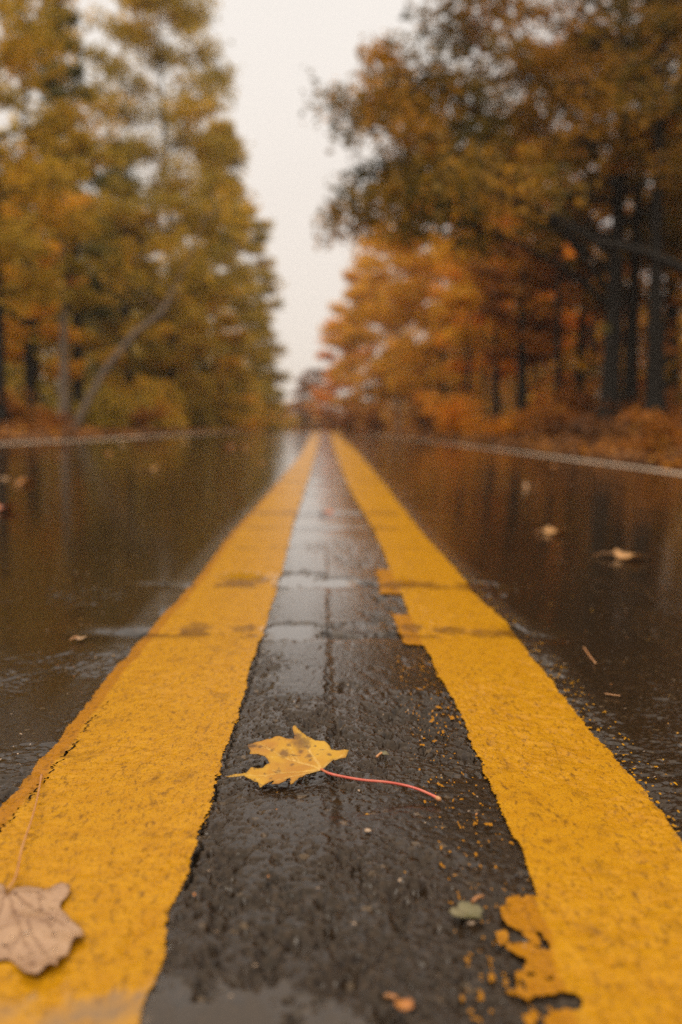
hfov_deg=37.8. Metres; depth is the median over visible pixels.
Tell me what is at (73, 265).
broadleaf tree
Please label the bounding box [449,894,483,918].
fallen leaf
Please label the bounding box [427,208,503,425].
broadleaf tree
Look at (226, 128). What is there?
broadleaf tree
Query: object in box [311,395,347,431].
shrub
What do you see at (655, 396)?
oak tree
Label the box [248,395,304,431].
shrub
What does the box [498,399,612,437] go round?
shrub
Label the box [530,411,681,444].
shrub
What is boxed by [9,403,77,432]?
shrub
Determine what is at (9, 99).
broadleaf tree
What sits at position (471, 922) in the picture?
pebble
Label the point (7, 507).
fallen leaf
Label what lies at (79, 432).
leaf litter
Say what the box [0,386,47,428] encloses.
shrub
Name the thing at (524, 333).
broadleaf tree
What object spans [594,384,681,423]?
shrub
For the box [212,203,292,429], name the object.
broadleaf tree
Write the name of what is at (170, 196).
broadleaf tree
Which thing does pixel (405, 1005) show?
fallen leaf
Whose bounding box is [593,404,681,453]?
shrub
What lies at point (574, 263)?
broadleaf tree
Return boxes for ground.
[0,425,681,468]
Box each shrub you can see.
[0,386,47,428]
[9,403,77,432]
[42,376,165,428]
[72,402,177,428]
[98,365,195,429]
[154,392,223,429]
[190,390,252,428]
[230,376,282,430]
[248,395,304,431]
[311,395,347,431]
[321,401,368,433]
[340,400,410,434]
[378,388,470,433]
[409,389,501,433]
[458,404,566,436]
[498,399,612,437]
[501,371,591,424]
[513,374,600,425]
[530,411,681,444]
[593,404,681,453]
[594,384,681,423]
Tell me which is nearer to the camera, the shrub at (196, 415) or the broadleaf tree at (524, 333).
the broadleaf tree at (524, 333)
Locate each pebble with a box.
[364,828,371,832]
[466,920,476,925]
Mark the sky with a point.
(290, 165)
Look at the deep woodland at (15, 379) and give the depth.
42.56 m
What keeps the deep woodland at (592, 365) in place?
on the ground
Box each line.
[0,431,271,444]
[0,432,319,1023]
[329,432,681,1023]
[359,433,681,474]
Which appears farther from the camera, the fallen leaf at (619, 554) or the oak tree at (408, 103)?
the oak tree at (408, 103)
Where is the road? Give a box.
[0,431,681,1023]
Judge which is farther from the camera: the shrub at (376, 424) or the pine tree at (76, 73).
the shrub at (376, 424)
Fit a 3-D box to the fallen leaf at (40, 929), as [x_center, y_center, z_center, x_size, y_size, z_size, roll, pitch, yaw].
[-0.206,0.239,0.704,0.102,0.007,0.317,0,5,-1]
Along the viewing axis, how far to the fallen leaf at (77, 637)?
1.40 m
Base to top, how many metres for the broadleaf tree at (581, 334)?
13.156 m
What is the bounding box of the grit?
[0,469,678,996]
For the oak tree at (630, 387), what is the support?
on the ground
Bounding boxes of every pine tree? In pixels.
[13,0,121,424]
[69,142,187,411]
[245,297,290,430]
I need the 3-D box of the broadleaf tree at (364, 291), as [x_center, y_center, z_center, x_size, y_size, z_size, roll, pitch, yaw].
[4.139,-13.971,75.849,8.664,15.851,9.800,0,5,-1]
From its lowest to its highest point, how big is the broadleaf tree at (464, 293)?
10.288 m
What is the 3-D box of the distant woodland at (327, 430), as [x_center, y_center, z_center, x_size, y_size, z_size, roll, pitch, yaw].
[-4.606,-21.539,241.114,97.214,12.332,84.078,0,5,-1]
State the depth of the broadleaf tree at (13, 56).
22.45 m
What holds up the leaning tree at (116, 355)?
on the ground
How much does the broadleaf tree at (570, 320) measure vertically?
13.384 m
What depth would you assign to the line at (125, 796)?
0.84 m
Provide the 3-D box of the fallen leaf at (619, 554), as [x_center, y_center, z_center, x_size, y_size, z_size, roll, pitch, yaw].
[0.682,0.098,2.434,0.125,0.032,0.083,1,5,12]
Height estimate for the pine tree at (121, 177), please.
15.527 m
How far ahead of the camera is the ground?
17.12 m
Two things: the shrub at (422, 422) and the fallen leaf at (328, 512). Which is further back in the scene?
the shrub at (422, 422)
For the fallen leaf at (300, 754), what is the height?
0.028 m
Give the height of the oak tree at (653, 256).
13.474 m
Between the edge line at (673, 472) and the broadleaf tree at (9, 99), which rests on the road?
the edge line at (673, 472)
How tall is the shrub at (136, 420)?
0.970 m
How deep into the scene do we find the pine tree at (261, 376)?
106.01 m
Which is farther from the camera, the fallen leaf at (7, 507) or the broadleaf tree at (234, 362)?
the broadleaf tree at (234, 362)
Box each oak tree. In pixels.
[299,0,681,429]
[417,0,681,274]
[496,0,681,424]
[534,6,681,420]
[567,0,681,425]
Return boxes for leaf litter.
[0,422,265,440]
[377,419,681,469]
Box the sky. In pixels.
[0,0,680,422]
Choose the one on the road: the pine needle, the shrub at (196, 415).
the pine needle
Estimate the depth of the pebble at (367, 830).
0.75 m
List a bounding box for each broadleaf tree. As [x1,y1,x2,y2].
[0,0,115,422]
[0,0,134,426]
[0,122,146,429]
[0,179,95,424]
[51,200,194,415]
[71,0,254,426]
[144,117,279,423]
[158,279,252,427]
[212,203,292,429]
[275,401,288,431]
[285,400,320,431]
[288,368,331,431]
[308,317,382,433]
[318,268,420,432]
[339,219,446,430]
[351,176,530,423]
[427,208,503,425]
[427,256,547,425]
[428,138,604,412]
[428,154,594,421]
[447,22,667,407]
[461,231,588,421]
[500,126,606,418]
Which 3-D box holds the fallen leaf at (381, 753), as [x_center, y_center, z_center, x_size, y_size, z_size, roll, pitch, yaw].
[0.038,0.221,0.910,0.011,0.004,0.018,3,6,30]
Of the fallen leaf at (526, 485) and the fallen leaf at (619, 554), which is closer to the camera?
the fallen leaf at (619, 554)
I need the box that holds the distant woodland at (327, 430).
[275,410,407,432]
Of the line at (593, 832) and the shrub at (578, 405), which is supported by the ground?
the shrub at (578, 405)
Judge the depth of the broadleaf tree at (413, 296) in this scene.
54.79 m
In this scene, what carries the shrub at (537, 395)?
on the ground
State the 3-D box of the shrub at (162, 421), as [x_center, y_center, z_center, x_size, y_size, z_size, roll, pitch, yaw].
[-7.104,-4.120,35.976,3.825,2.436,4.503,0,5,-1]
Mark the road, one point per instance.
(260, 871)
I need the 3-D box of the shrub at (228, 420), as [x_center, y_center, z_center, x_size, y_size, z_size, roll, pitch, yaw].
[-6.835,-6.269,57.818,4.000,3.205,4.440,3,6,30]
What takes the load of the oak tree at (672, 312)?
on the ground
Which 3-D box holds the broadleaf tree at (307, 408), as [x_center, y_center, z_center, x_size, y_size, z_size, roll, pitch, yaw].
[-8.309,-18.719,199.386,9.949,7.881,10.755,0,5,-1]
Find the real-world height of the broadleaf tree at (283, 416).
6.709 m
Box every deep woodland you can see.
[0,79,283,431]
[369,151,681,432]
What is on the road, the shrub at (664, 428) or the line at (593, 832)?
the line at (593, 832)
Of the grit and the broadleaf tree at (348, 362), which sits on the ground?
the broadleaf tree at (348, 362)
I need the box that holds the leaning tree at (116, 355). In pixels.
[71,166,269,429]
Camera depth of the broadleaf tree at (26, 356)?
29.46 m
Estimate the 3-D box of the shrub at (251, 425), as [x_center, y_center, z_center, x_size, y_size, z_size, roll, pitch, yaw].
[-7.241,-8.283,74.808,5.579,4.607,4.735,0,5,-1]
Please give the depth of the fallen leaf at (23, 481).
4.70 m
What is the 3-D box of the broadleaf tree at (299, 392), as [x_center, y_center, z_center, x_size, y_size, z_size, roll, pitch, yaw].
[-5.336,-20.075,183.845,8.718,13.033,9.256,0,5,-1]
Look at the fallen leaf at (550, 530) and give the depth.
2.97 m
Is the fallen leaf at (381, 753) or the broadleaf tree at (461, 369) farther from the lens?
the broadleaf tree at (461, 369)
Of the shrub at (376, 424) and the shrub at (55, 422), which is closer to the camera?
the shrub at (55, 422)
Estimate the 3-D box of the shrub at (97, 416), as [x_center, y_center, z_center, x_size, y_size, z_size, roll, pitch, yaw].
[-7.158,-3.236,29.681,3.512,1.695,3.029,-2,6,-23]
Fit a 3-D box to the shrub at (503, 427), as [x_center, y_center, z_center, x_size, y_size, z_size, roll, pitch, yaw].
[4.437,-2.486,27.060,3.226,0.927,2.282,-5,7,-45]
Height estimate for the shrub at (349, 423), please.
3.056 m
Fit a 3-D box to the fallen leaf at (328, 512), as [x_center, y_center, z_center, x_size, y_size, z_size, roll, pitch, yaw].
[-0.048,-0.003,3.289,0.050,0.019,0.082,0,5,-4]
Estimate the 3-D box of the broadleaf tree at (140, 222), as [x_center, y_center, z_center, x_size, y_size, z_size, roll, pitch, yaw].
[-8.515,-7.709,39.412,5.150,8.834,5.164,5,7,41]
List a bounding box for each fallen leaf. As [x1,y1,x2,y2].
[0,504,17,509]
[0,774,83,973]
[8,478,34,483]
[70,636,86,640]
[225,725,440,800]
[319,510,332,514]
[376,751,389,757]
[384,993,413,1011]
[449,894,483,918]
[524,481,537,487]
[535,526,570,533]
[594,549,646,558]
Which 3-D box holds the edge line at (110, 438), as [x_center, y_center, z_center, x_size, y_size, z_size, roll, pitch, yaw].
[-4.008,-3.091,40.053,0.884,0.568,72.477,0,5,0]
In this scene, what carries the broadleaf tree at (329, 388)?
on the ground
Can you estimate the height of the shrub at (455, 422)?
1.681 m

